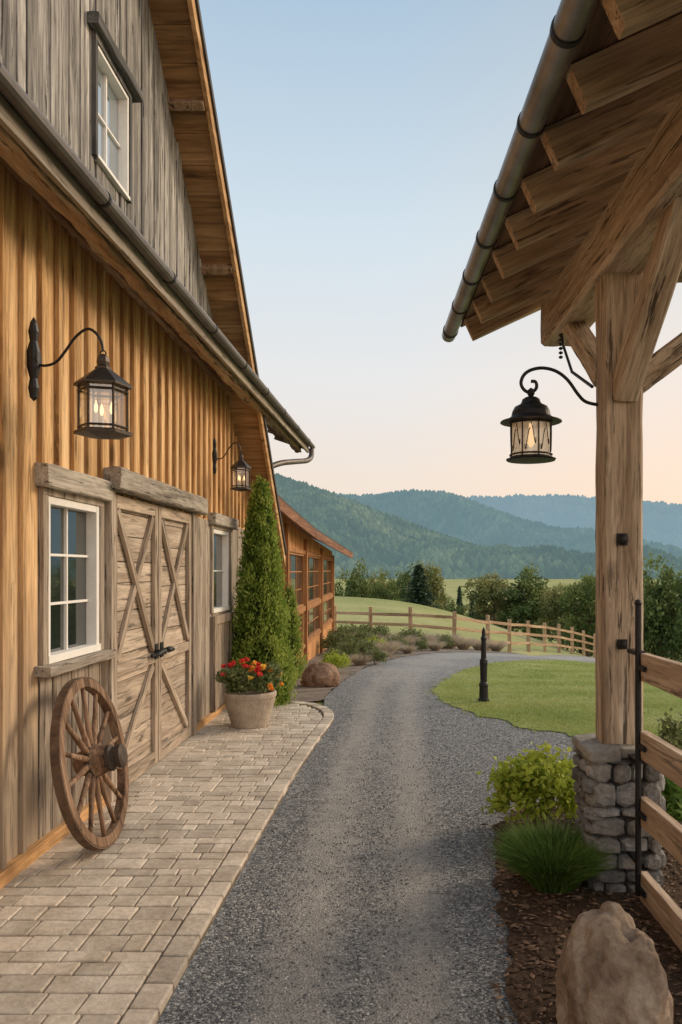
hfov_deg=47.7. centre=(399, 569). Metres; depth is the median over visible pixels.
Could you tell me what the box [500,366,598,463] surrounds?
hanging lantern
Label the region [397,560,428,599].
broadleaf tree
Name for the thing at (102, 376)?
wall lantern
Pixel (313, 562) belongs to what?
window
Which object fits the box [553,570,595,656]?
broadleaf tree
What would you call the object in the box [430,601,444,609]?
broadleaf tree
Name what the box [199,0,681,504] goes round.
sky
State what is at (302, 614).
window
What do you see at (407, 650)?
dry grass clump
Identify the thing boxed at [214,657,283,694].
flowering plant
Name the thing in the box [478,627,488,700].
bollard
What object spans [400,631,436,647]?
dry grass clump
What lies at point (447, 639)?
bed shrub
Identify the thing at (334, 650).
bed shrub
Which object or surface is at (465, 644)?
dry grass clump
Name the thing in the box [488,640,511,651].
dry grass clump
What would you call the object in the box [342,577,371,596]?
broadleaf tree
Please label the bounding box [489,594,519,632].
broadleaf tree
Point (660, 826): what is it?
rail gate
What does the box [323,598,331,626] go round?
window
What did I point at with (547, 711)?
lawn
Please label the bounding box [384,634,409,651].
bed shrub
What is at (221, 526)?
window
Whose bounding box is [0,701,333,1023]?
paver walkway
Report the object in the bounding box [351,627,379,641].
bed shrub
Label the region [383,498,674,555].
ridge
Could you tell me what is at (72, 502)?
window
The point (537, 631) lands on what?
broadleaf tree
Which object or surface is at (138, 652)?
door
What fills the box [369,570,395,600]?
broadleaf tree
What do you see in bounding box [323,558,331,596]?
window
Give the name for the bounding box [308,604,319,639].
window
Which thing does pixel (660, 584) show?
broadleaf tree
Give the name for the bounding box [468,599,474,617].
conifer tree
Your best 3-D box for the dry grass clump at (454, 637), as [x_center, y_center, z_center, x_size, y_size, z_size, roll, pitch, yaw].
[1.483,2.182,23.873,1.534,0.552,1.514,0,0,-3]
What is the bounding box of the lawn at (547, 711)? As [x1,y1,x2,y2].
[431,660,681,738]
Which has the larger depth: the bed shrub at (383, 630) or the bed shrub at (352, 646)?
the bed shrub at (383, 630)
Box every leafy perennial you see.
[655,708,681,750]
[661,776,681,821]
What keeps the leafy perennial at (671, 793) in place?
on the mulch bed at (539, 979)
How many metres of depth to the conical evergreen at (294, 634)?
12.55 m
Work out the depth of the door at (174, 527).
6.71 m
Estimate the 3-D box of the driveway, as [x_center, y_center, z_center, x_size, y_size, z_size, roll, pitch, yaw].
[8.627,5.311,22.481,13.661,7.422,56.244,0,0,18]
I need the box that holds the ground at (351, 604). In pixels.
[310,579,677,705]
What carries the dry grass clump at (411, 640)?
on the planting bed at (306, 694)
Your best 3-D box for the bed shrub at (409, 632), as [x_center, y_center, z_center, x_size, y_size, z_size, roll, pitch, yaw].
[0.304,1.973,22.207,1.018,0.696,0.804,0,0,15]
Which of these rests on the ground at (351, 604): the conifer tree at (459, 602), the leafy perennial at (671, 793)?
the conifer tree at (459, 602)
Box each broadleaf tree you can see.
[335,568,351,596]
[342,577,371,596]
[343,558,375,597]
[368,578,395,599]
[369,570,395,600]
[370,567,399,599]
[386,566,406,598]
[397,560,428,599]
[405,560,448,610]
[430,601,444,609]
[443,606,469,616]
[445,594,455,610]
[460,572,523,624]
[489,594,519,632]
[493,563,561,636]
[521,617,548,640]
[533,582,583,647]
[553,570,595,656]
[574,574,595,656]
[643,552,681,661]
[653,565,676,658]
[669,567,681,662]
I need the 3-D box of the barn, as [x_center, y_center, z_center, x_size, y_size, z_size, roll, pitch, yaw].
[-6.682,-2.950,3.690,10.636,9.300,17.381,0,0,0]
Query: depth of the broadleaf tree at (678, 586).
42.98 m
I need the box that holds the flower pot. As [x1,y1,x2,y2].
[223,688,276,728]
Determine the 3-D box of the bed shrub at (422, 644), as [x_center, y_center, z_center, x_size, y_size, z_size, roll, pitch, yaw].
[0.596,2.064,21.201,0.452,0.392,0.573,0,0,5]
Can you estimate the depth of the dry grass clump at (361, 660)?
15.31 m
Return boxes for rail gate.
[627,599,681,951]
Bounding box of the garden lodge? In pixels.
[278,495,352,667]
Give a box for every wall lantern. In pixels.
[27,317,131,439]
[212,437,251,491]
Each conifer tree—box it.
[400,564,439,607]
[456,585,463,613]
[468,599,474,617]
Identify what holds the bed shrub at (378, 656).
on the planting bed at (306, 694)
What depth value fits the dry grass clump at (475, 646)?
24.86 m
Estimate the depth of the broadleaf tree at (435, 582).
92.33 m
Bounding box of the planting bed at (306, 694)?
[288,647,523,701]
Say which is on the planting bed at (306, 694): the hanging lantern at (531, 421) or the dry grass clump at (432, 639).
the dry grass clump at (432, 639)
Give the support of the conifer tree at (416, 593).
on the ground at (351, 604)
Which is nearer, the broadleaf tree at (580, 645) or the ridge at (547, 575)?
the broadleaf tree at (580, 645)
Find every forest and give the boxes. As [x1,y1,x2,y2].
[275,473,681,578]
[336,488,681,557]
[466,494,681,546]
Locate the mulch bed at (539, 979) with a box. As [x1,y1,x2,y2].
[492,805,681,1023]
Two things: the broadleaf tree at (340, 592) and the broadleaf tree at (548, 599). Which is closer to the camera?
the broadleaf tree at (548, 599)
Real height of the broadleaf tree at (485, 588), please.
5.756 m
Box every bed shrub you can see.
[318,628,354,650]
[319,648,350,669]
[320,646,349,663]
[329,622,361,642]
[333,638,361,656]
[348,622,370,631]
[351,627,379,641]
[356,637,376,655]
[360,623,391,637]
[363,635,386,652]
[363,647,388,664]
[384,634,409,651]
[396,626,426,645]
[414,638,429,650]
[435,632,453,648]
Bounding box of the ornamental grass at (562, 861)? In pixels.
[480,813,623,893]
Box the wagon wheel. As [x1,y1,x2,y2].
[50,676,128,850]
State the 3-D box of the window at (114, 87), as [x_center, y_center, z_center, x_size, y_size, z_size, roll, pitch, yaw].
[-1.985,-3.117,5.285,0.160,0.874,0.830,0,0,0]
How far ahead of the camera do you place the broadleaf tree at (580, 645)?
111.00 m
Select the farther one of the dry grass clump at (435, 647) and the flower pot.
the dry grass clump at (435, 647)
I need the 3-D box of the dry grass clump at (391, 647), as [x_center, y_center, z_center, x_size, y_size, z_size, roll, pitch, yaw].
[-0.351,1.860,18.375,1.227,0.442,1.212,0,0,-32]
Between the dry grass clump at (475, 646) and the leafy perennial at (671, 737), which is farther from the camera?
the dry grass clump at (475, 646)
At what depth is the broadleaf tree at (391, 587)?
108.26 m
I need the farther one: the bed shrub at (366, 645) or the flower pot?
the bed shrub at (366, 645)
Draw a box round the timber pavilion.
[442,0,681,892]
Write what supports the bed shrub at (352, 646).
on the planting bed at (306, 694)
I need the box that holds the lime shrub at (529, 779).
[476,741,577,829]
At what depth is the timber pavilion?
3.77 m
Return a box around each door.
[116,495,166,787]
[150,506,190,760]
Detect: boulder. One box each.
[300,662,339,689]
[555,901,672,1023]
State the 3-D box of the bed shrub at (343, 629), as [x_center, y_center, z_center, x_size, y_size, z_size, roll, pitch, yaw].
[-1.601,1.933,22.609,1.146,0.784,0.904,0,0,-18]
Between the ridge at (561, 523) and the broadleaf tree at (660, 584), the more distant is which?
the ridge at (561, 523)
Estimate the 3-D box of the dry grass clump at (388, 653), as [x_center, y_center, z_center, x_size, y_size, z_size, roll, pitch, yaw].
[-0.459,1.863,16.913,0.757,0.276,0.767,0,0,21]
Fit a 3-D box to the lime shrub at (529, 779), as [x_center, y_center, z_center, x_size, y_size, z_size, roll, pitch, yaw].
[0.833,1.323,4.670,0.743,0.580,0.615,0,0,0]
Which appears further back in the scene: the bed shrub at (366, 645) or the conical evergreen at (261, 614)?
the bed shrub at (366, 645)
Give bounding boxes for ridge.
[326,513,590,578]
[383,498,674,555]
[471,496,681,548]
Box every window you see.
[34,462,115,677]
[87,11,142,203]
[208,512,238,613]
[289,552,303,608]
[297,612,303,644]
[308,555,319,603]
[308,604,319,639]
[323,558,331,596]
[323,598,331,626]
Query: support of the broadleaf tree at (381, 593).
on the ground at (351, 604)
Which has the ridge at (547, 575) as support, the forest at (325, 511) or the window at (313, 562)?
the forest at (325, 511)
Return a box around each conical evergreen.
[228,475,301,707]
[283,580,308,678]
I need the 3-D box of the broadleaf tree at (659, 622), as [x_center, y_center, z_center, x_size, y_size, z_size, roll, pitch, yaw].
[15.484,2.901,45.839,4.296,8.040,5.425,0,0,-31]
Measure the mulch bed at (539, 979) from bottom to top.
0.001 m
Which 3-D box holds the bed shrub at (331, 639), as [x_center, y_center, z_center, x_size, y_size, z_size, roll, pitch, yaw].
[-1.494,1.784,19.005,1.018,0.696,0.804,0,0,33]
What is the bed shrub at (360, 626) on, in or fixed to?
on the planting bed at (306, 694)
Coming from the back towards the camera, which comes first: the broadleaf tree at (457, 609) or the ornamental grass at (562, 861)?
the broadleaf tree at (457, 609)
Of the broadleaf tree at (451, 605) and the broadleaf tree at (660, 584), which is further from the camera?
the broadleaf tree at (451, 605)
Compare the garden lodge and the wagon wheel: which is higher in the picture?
the garden lodge
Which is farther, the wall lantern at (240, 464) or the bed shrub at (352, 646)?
the bed shrub at (352, 646)
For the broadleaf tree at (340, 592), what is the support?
on the ground at (351, 604)
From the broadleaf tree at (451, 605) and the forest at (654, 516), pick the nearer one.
the broadleaf tree at (451, 605)
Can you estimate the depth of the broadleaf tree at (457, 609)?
79.99 m
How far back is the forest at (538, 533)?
1252.87 m
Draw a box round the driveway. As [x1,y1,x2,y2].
[157,652,595,1023]
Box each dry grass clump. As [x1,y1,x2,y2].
[346,652,373,665]
[367,639,405,656]
[367,649,392,659]
[381,634,421,649]
[398,643,418,653]
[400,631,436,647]
[415,632,444,648]
[425,640,447,650]
[429,632,466,648]
[451,636,480,649]
[461,639,492,650]
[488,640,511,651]
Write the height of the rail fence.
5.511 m
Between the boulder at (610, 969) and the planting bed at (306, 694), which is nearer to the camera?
the boulder at (610, 969)
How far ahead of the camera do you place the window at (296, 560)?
15.10 m
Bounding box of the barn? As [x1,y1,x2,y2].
[0,0,314,888]
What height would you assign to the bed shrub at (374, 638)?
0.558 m
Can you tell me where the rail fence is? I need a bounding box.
[334,606,595,657]
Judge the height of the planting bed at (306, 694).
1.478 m
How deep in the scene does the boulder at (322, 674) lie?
11.12 m
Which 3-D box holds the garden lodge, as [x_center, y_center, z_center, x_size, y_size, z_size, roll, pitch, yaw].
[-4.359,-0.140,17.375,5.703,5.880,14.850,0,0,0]
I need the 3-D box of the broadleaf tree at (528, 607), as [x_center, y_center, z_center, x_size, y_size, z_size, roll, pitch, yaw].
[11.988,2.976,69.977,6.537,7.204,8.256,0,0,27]
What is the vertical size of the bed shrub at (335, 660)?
0.465 m
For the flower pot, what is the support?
on the paver walkway
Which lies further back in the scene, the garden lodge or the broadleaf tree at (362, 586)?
the broadleaf tree at (362, 586)

